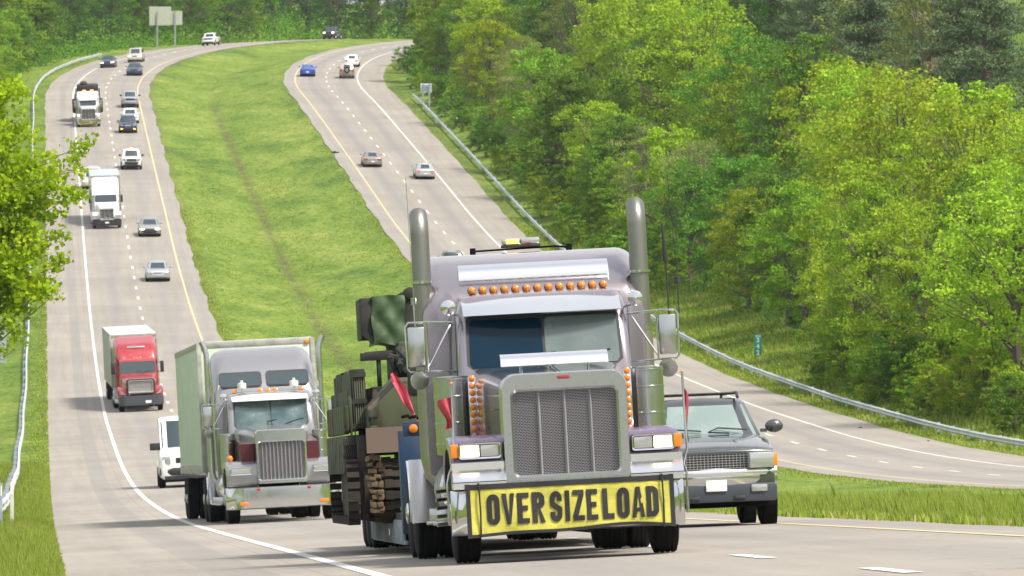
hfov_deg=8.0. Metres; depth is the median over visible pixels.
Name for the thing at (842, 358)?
bush
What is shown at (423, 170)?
sedan car
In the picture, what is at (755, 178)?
tree
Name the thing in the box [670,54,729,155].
tree
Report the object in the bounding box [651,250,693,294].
bush
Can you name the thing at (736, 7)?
tree
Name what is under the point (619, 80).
tree
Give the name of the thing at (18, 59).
tree
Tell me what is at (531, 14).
tree
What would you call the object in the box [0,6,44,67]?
tree
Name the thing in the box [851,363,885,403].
bush
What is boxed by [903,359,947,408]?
bush
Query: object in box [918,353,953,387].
bush
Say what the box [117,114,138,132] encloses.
suv car
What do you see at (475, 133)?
bush
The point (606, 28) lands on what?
tree
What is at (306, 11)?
tree
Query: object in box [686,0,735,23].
tree
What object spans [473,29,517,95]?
tree
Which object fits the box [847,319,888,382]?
bush
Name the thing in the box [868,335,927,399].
bush
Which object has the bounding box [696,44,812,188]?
tree
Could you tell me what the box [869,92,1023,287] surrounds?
tree
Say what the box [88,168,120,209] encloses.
box trailer
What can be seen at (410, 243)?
edge line
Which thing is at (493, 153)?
bush
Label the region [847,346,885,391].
bush
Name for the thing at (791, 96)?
tree
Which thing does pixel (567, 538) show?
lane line
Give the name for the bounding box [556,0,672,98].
tree
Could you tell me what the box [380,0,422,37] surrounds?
tree
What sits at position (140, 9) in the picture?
tree
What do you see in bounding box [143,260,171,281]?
sedan car
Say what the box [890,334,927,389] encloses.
bush
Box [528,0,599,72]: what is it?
tree
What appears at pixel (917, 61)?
pine tree
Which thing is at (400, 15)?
tree
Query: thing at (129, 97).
pickup truck
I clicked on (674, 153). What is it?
tree
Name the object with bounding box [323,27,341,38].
pickup truck
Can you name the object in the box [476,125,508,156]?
bush
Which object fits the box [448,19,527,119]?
tree
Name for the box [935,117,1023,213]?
tree
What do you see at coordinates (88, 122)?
banner
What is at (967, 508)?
grass
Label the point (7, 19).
tree
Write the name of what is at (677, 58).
tree
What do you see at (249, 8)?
tree
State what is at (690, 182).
tree
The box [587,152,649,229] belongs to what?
tree
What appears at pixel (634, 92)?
tree
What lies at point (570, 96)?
tree
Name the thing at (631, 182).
tree
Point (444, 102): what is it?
bush
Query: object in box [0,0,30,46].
tree
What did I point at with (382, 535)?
lowboy trailer
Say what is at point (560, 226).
bush
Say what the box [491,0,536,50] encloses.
tree
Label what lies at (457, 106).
bush
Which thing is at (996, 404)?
bush
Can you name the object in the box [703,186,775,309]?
tree
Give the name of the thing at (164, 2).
tree
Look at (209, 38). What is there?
pickup truck
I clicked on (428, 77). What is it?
bush
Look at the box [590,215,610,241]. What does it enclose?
bush
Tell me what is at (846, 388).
bush
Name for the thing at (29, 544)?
grass
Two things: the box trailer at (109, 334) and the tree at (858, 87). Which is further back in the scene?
the tree at (858, 87)
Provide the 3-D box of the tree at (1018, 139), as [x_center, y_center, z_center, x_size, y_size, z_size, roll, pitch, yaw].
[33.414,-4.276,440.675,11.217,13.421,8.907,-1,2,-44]
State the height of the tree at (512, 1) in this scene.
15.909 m
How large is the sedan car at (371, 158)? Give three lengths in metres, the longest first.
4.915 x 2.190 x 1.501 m
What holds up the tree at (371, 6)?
on the ground at (228, 114)
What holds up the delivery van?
on the road at (108, 520)
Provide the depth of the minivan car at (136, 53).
931.84 m
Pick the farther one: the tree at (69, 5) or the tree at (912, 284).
the tree at (69, 5)
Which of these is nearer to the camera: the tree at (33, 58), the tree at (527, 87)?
the tree at (527, 87)
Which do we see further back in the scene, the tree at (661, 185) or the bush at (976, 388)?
the tree at (661, 185)
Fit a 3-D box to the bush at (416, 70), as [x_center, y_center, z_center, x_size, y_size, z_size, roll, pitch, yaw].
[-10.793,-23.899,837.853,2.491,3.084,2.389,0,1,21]
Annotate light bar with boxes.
[501,237,540,247]
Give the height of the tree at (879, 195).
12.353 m
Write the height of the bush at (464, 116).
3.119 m
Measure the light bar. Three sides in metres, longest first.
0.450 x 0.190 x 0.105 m
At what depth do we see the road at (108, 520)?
197.96 m
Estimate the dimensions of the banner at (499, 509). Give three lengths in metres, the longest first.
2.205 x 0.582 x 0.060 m
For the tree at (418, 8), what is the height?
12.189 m
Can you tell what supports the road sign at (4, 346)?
on the ground at (228, 114)
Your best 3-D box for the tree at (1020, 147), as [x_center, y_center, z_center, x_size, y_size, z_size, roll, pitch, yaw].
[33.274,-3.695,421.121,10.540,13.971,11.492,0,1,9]
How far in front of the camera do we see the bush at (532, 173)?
666.41 m
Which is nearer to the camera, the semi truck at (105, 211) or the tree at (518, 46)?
the semi truck at (105, 211)
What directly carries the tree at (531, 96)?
on the ground at (228, 114)
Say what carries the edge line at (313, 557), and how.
on the road at (108, 520)
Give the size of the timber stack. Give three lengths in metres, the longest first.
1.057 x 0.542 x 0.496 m
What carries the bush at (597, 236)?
on the ground at (228, 114)
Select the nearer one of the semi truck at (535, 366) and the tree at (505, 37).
the semi truck at (535, 366)
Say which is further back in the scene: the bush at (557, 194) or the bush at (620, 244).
the bush at (557, 194)
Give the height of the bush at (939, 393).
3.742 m
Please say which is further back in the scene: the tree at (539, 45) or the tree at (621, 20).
the tree at (539, 45)
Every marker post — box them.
[0,483,1,522]
[10,482,13,521]
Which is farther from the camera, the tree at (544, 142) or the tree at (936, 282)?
the tree at (544, 142)
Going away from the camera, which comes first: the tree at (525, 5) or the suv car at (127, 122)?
the suv car at (127, 122)
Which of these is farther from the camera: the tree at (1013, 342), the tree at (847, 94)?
the tree at (847, 94)
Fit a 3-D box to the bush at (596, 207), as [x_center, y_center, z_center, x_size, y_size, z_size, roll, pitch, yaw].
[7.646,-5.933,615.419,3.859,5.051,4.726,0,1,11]
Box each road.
[44,38,1023,575]
[283,40,1023,489]
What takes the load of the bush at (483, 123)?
on the ground at (228, 114)
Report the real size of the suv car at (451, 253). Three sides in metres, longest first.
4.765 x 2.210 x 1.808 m
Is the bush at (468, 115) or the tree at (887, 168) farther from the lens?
the bush at (468, 115)
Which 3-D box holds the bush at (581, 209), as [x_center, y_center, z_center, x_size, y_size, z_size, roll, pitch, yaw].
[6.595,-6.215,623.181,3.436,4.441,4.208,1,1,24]
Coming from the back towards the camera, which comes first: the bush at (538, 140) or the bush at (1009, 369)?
the bush at (538, 140)
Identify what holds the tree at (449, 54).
on the ground at (228, 114)
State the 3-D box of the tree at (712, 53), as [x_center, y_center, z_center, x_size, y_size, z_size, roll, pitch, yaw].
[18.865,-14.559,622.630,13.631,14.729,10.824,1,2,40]
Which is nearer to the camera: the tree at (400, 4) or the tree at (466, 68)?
the tree at (466, 68)
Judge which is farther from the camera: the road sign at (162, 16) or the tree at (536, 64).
the road sign at (162, 16)
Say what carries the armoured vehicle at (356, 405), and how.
on the lowboy trailer at (382, 535)
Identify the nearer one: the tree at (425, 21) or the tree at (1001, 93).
the tree at (1001, 93)
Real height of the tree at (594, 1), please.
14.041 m
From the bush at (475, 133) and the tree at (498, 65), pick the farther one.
the tree at (498, 65)
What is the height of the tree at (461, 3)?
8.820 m
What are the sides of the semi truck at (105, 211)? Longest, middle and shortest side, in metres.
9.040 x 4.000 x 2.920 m
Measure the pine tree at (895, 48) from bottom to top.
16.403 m
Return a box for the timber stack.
[365,426,401,513]
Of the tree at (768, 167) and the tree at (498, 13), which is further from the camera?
the tree at (498, 13)
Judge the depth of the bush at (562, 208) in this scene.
631.40 m
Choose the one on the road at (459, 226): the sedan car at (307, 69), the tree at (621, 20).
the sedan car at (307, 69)
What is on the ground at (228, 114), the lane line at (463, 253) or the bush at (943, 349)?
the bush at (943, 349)
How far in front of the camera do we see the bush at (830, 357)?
436.74 m
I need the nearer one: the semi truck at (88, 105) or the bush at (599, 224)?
the bush at (599, 224)
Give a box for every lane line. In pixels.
[105,54,921,572]
[325,43,993,474]
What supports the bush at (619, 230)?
on the ground at (228, 114)
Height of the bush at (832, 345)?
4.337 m
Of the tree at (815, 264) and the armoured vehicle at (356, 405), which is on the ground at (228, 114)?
the tree at (815, 264)
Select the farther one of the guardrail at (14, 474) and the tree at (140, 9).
the tree at (140, 9)
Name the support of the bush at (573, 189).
on the ground at (228, 114)
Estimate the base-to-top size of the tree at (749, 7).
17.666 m
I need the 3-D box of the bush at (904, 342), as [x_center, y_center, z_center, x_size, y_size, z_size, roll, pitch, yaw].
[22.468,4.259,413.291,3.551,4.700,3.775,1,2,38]
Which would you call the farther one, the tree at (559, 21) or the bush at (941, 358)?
the tree at (559, 21)
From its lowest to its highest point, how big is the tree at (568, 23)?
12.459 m
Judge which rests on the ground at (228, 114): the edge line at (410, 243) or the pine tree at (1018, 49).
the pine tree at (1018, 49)
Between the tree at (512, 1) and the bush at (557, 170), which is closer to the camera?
the bush at (557, 170)
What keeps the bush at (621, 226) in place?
on the ground at (228, 114)
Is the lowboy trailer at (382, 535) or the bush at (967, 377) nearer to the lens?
the lowboy trailer at (382, 535)
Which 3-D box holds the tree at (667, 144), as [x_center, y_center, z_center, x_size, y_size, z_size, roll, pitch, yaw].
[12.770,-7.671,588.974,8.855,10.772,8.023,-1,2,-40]
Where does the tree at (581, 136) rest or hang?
on the ground at (228, 114)
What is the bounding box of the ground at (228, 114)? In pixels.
[0,0,1023,554]
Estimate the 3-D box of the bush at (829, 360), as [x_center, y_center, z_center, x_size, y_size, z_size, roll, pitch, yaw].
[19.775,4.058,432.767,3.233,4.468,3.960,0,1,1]
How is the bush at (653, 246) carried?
on the ground at (228, 114)
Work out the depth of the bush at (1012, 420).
358.29 m
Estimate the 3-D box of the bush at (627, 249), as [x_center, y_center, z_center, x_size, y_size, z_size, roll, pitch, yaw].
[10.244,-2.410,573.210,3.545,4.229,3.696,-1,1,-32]
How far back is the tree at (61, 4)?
984.89 m
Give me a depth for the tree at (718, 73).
601.48 m
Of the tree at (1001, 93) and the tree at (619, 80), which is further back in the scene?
the tree at (619, 80)
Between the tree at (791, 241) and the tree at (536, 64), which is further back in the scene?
the tree at (536, 64)
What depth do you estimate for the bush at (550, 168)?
668.76 m
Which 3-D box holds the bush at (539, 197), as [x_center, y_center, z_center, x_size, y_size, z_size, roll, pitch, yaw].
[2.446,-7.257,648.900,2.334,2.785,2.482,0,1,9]
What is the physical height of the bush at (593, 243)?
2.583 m
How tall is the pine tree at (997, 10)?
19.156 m
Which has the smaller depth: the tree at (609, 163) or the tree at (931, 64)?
the tree at (931, 64)
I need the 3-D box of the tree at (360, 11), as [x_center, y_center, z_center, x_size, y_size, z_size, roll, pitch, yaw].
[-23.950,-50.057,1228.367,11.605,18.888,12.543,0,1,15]
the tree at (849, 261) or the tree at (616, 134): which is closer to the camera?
the tree at (849, 261)
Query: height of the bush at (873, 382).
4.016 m
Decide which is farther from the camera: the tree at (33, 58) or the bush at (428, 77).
the tree at (33, 58)
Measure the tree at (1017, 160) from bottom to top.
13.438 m
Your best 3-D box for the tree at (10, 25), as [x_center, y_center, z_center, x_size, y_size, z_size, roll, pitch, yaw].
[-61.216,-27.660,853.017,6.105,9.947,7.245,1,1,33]
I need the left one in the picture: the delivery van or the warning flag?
the delivery van
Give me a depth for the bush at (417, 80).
832.59 m
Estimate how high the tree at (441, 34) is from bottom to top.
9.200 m
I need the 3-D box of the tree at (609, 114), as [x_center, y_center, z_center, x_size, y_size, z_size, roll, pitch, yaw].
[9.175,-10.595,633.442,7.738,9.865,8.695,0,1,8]
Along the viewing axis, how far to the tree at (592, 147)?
626.13 m
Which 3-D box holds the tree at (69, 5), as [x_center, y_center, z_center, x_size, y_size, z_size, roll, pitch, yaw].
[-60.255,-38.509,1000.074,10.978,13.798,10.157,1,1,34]
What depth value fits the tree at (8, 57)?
830.24 m
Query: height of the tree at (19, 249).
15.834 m
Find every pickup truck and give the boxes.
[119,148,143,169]
[120,90,139,107]
[201,33,220,45]
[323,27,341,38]
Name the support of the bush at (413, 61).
on the ground at (228, 114)
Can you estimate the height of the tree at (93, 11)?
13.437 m
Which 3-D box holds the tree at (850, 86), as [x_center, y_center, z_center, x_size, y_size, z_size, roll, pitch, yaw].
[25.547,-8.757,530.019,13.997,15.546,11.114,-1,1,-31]
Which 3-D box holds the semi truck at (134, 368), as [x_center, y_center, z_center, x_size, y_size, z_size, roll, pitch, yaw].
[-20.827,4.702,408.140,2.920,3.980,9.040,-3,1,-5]
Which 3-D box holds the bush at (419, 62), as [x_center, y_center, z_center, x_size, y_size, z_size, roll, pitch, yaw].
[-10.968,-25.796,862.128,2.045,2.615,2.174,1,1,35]
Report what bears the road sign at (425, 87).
on the ground at (228, 114)
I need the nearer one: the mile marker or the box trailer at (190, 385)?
the box trailer at (190, 385)
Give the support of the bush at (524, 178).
on the ground at (228, 114)
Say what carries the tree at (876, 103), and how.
on the ground at (228, 114)
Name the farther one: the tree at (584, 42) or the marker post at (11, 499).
the tree at (584, 42)
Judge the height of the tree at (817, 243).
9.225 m
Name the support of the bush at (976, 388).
on the ground at (228, 114)
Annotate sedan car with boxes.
[99,55,116,67]
[120,108,139,122]
[125,63,142,75]
[136,217,162,236]
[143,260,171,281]
[299,64,316,76]
[343,55,360,66]
[360,151,382,166]
[412,162,434,178]
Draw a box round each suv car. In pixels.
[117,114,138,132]
[338,63,355,77]
[437,250,462,256]
[664,391,782,523]
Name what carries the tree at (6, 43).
on the ground at (228, 114)
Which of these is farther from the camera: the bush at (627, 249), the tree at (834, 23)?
the tree at (834, 23)
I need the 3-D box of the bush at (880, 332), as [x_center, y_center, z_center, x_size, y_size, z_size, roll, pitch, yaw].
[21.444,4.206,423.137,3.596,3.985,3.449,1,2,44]
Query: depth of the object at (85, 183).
676.41 m
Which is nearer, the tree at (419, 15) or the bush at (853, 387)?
the bush at (853, 387)
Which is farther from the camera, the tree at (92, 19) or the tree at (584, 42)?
the tree at (92, 19)
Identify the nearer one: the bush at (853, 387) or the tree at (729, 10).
the bush at (853, 387)
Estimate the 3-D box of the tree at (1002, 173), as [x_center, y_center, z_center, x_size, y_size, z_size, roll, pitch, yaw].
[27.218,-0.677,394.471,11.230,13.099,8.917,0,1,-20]
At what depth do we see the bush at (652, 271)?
560.88 m
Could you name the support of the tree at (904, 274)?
on the ground at (228, 114)
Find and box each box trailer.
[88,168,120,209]
[102,325,159,398]
[174,336,318,518]
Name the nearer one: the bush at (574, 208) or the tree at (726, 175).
the tree at (726, 175)
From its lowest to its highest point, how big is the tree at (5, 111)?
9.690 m
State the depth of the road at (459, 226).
639.10 m
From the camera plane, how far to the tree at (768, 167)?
528.88 m
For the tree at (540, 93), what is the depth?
693.19 m
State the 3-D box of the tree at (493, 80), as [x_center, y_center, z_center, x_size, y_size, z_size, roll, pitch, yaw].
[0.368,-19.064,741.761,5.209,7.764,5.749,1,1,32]
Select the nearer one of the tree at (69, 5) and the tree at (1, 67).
the tree at (1, 67)
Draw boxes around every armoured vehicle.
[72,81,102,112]
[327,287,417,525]
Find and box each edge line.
[72,43,390,575]
[137,40,1023,535]
[294,41,1015,485]
[357,49,1023,466]
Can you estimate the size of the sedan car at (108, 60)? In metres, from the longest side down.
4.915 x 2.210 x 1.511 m
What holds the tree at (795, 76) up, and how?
on the ground at (228, 114)
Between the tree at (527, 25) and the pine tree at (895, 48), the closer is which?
the pine tree at (895, 48)
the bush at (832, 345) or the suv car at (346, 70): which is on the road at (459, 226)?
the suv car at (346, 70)
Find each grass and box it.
[0,460,66,575]
[519,222,1023,454]
[685,481,1023,526]
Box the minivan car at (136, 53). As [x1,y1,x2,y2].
[126,47,144,62]
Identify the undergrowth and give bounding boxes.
[2,0,1012,417]
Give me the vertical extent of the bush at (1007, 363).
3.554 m
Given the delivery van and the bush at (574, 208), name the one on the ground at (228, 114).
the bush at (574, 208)
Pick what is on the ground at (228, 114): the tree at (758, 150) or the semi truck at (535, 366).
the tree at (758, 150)
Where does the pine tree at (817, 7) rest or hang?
on the ground at (228, 114)
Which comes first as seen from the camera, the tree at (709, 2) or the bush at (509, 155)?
the bush at (509, 155)
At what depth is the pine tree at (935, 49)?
555.38 m
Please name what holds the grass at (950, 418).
on the ground at (228, 114)
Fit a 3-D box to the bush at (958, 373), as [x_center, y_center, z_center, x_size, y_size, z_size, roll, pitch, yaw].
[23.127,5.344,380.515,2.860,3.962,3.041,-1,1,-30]
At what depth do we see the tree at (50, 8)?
936.52 m
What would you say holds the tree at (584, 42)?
on the ground at (228, 114)
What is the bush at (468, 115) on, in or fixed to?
on the ground at (228, 114)
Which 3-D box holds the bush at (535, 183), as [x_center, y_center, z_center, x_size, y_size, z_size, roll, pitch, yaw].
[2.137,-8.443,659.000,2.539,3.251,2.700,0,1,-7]
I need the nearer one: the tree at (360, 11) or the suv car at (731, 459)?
the suv car at (731, 459)
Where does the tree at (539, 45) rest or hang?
on the ground at (228, 114)
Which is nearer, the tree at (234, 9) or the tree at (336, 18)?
the tree at (234, 9)
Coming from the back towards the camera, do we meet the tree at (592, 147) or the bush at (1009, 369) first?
the tree at (592, 147)
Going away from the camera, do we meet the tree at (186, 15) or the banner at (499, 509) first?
the banner at (499, 509)
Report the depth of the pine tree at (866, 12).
607.45 m
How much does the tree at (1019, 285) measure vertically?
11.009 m
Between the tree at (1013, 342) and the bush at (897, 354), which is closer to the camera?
the tree at (1013, 342)
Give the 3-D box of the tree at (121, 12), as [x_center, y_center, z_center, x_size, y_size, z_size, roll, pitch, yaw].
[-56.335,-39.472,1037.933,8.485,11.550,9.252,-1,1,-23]
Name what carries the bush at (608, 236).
on the ground at (228, 114)
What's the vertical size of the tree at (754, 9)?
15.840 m
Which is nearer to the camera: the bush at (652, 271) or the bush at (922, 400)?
the bush at (922, 400)
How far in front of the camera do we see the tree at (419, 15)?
896.47 m
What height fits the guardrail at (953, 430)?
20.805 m
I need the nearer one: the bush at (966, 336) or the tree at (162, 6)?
the bush at (966, 336)
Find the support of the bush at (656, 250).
on the ground at (228, 114)
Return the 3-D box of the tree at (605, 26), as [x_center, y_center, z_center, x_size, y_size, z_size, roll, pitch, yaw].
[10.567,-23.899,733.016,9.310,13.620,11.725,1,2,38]
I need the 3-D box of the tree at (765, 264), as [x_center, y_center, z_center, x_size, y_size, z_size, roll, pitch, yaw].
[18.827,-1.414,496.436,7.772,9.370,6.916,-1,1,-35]
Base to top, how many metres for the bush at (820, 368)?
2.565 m
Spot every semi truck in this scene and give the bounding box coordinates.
[74,86,101,126]
[89,177,122,227]
[111,335,163,411]
[199,335,339,523]
[404,175,689,562]
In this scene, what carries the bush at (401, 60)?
on the ground at (228, 114)
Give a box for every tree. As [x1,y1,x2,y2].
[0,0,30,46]
[0,0,48,67]
[0,5,35,70]
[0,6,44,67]
[0,16,24,75]
[0,18,15,75]
[0,21,15,82]
[0,46,17,80]
[0,58,9,79]
[0,72,98,358]
[3,104,13,139]
[14,12,42,64]
[17,0,75,65]
[19,0,74,43]
[44,0,103,49]
[51,0,103,44]
[81,0,135,42]
[85,0,141,45]
[114,0,154,43]
[129,0,186,40]
[130,0,185,31]
[160,0,226,41]
[168,0,233,39]
[199,0,257,42]
[219,0,265,40]
[231,0,288,39]
[249,0,315,27]
[276,0,311,26]
[279,0,340,35]
[290,0,358,25]
[312,0,368,38]
[338,0,393,38]
[345,0,397,38]
[380,0,415,38]
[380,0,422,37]
[402,0,459,76]
[403,0,433,50]
[411,6,440,55]
[415,0,473,60]
[421,4,460,78]
[425,0,472,61]
[440,5,493,85]
[444,0,519,94]
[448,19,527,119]
[451,18,480,88]
[451,44,484,103]
[462,0,542,37]
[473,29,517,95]
[483,45,515,114]
[484,62,528,118]
[488,39,544,129]
[490,34,542,145]
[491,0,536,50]
[495,66,543,137]
[496,42,582,159]
[502,0,549,46]
[503,0,573,71]
[509,0,567,56]
[514,0,575,66]
[516,84,548,131]
[518,66,606,185]
[520,90,588,165]
[524,66,616,152]
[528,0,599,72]
[541,0,588,78]
[551,100,630,194]
[554,0,597,80]
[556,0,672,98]
[563,0,620,102]
[565,0,657,121]
[570,114,659,213]
[570,118,593,188]
[572,108,659,202]
[573,125,654,199]
[577,6,591,70]
[583,0,640,97]
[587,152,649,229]
[588,89,647,150]
[592,0,703,117]
[595,0,759,154]
[596,0,731,137]
[600,25,695,139]
[602,122,664,230]
[605,6,695,154]
[608,125,720,235]
[612,156,659,224]
[641,157,722,284]
[650,162,722,257]
[653,0,752,150]
[654,136,734,274]
[655,143,716,234]
[668,25,792,179]
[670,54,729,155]
[671,30,803,158]
[678,152,768,286]
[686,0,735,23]
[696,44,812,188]
[696,62,796,190]
[699,0,788,47]
[702,182,761,293]
[703,0,767,30]
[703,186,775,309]
[705,0,752,29]
[716,167,828,310]
[722,198,836,326]
[723,163,801,294]
[728,32,873,243]
[729,73,821,172]
[734,0,836,54]
[740,0,853,62]
[740,180,839,332]
[750,0,843,59]
[763,0,838,84]
[763,56,906,202]
[764,60,943,197]
[781,0,864,76]
[784,67,988,253]
[787,156,935,317]
[787,218,928,360]
[788,109,922,252]
[792,67,916,197]
[792,197,860,330]
[795,90,913,206]
[808,180,931,367]
[809,0,925,97]
[817,198,983,398]
[822,0,913,72]
[824,0,918,101]
[825,222,902,309]
[842,196,966,331]
[859,0,979,174]
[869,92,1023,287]
[880,0,942,93]
[886,80,1023,235]
[888,173,1023,368]
[893,102,990,233]
[897,0,979,103]
[897,209,1009,336]
[899,0,1023,98]
[904,176,1023,391]
[907,0,1006,145]
[908,153,1023,352]
[917,0,1023,135]
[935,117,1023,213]
[968,240,1023,370]
[986,129,1023,193]
[990,1,1023,79]
[993,124,1023,221]
[1000,0,1023,116]
[1009,267,1023,363]
[1010,143,1023,197]
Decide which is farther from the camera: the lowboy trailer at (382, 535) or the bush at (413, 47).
the bush at (413, 47)
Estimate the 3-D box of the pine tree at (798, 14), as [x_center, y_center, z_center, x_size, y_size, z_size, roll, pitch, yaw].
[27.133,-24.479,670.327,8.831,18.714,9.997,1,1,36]
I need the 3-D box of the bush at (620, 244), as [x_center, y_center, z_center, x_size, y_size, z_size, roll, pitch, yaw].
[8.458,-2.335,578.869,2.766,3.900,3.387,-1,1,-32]
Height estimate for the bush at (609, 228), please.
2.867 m
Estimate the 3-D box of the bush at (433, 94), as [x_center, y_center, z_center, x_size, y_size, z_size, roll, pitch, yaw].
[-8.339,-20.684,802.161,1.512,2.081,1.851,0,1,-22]
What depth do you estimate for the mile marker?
468.17 m
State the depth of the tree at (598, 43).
700.70 m
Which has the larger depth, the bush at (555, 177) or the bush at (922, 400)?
the bush at (555, 177)
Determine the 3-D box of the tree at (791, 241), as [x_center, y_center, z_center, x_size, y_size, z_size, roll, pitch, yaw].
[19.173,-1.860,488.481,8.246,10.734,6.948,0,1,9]
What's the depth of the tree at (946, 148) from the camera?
488.11 m
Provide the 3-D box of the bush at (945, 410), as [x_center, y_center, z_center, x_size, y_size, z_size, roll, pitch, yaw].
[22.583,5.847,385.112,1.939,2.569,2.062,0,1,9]
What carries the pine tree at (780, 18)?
on the ground at (228, 114)
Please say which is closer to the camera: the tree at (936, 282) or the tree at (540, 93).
the tree at (936, 282)
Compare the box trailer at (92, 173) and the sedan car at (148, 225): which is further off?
the box trailer at (92, 173)
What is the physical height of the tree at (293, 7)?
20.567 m
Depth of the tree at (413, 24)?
886.84 m
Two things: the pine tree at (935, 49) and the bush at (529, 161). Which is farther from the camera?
the bush at (529, 161)
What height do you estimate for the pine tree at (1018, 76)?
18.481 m
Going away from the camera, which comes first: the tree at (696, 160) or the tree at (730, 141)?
the tree at (696, 160)
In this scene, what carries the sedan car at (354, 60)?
on the road at (459, 226)
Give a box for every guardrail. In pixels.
[2,53,101,512]
[412,94,1023,447]
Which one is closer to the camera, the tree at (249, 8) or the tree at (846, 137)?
the tree at (846, 137)
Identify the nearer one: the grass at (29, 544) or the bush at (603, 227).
the grass at (29, 544)
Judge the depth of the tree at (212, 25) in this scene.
1103.77 m
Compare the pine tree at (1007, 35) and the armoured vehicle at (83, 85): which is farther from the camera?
the armoured vehicle at (83, 85)
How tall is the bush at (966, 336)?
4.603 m
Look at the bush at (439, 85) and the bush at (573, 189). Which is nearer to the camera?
the bush at (573, 189)
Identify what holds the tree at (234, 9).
on the ground at (228, 114)
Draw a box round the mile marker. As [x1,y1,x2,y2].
[754,334,761,365]
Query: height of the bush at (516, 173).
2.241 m
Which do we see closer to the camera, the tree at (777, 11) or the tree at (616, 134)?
the tree at (616, 134)
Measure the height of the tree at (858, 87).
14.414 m
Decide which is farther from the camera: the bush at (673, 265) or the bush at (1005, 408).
the bush at (673, 265)
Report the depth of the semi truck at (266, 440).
162.62 m
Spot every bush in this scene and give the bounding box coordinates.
[391,46,418,72]
[403,43,427,63]
[404,54,418,72]
[406,65,426,88]
[409,58,428,73]
[413,72,424,88]
[415,72,433,94]
[430,89,442,104]
[432,79,447,96]
[434,97,452,116]
[441,84,459,106]
[449,107,473,131]
[450,97,475,118]
[459,108,475,125]
[465,126,489,150]
[471,117,494,143]
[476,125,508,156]
[485,146,506,171]
[491,145,525,179]
[512,163,530,182]
[515,173,532,190]
[521,176,548,206]
[524,168,548,196]
[526,190,553,217]
[527,137,552,166]
[528,158,545,178]
[533,152,562,187]
[537,164,578,210]
[539,186,571,219]
[548,167,585,200]
[549,202,577,232]
[555,186,585,216]
[557,215,579,236]
[558,215,585,245]
[565,189,601,235]
[568,189,598,227]
[578,238,604,248]
[579,189,620,236]
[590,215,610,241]
[594,233,606,247]
[597,214,654,247]
[599,226,613,243]
[601,216,623,239]
[601,218,627,241]
[606,235,627,249]
[614,229,657,253]
[625,233,660,268]
[627,226,684,275]
[647,228,698,278]
[648,259,657,285]
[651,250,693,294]
[800,352,839,388]
[805,328,871,388]
[812,337,844,379]
[820,321,858,382]
[835,347,859,385]
[840,347,886,398]
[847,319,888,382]
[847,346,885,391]
[847,363,881,397]
[849,344,909,404]
[851,328,900,361]
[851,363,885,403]
[866,318,906,380]
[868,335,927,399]
[878,322,945,388]
[886,362,924,407]
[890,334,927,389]
[894,376,934,413]
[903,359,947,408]
[907,323,985,391]
[913,379,949,417]
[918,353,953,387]
[924,375,953,415]
[929,353,985,410]
[931,355,977,418]
[940,331,1006,402]
[954,348,1001,418]
[957,363,1001,418]
[979,373,1023,436]
[983,373,1023,425]
[984,359,1021,414]
[984,365,1023,423]
[1001,376,1023,421]
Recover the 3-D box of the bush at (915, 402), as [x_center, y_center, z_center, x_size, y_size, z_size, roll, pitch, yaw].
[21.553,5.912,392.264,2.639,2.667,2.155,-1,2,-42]
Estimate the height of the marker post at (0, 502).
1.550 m
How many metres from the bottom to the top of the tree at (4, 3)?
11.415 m
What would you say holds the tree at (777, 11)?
on the ground at (228, 114)
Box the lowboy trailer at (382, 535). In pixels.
[362,414,590,547]
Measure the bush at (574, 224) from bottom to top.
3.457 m
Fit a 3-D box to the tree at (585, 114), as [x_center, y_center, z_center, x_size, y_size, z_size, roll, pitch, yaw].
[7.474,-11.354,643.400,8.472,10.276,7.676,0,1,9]
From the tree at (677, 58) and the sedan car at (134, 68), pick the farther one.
the sedan car at (134, 68)
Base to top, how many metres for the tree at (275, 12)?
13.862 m
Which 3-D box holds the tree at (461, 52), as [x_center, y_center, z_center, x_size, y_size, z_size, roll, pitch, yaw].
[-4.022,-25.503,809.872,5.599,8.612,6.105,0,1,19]
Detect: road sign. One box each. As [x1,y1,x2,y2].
[0,329,5,361]
[149,7,181,48]
[420,83,431,107]
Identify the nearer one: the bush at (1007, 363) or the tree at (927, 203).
the bush at (1007, 363)
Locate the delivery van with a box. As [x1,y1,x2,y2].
[150,415,205,487]
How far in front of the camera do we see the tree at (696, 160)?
562.65 m
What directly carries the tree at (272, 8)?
on the ground at (228, 114)
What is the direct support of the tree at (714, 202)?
on the ground at (228, 114)
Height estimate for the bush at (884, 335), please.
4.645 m
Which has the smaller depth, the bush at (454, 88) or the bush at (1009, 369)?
the bush at (1009, 369)
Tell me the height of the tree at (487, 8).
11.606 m
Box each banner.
[78,120,98,124]
[465,473,675,538]
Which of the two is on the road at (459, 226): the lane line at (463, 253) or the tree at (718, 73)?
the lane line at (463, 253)

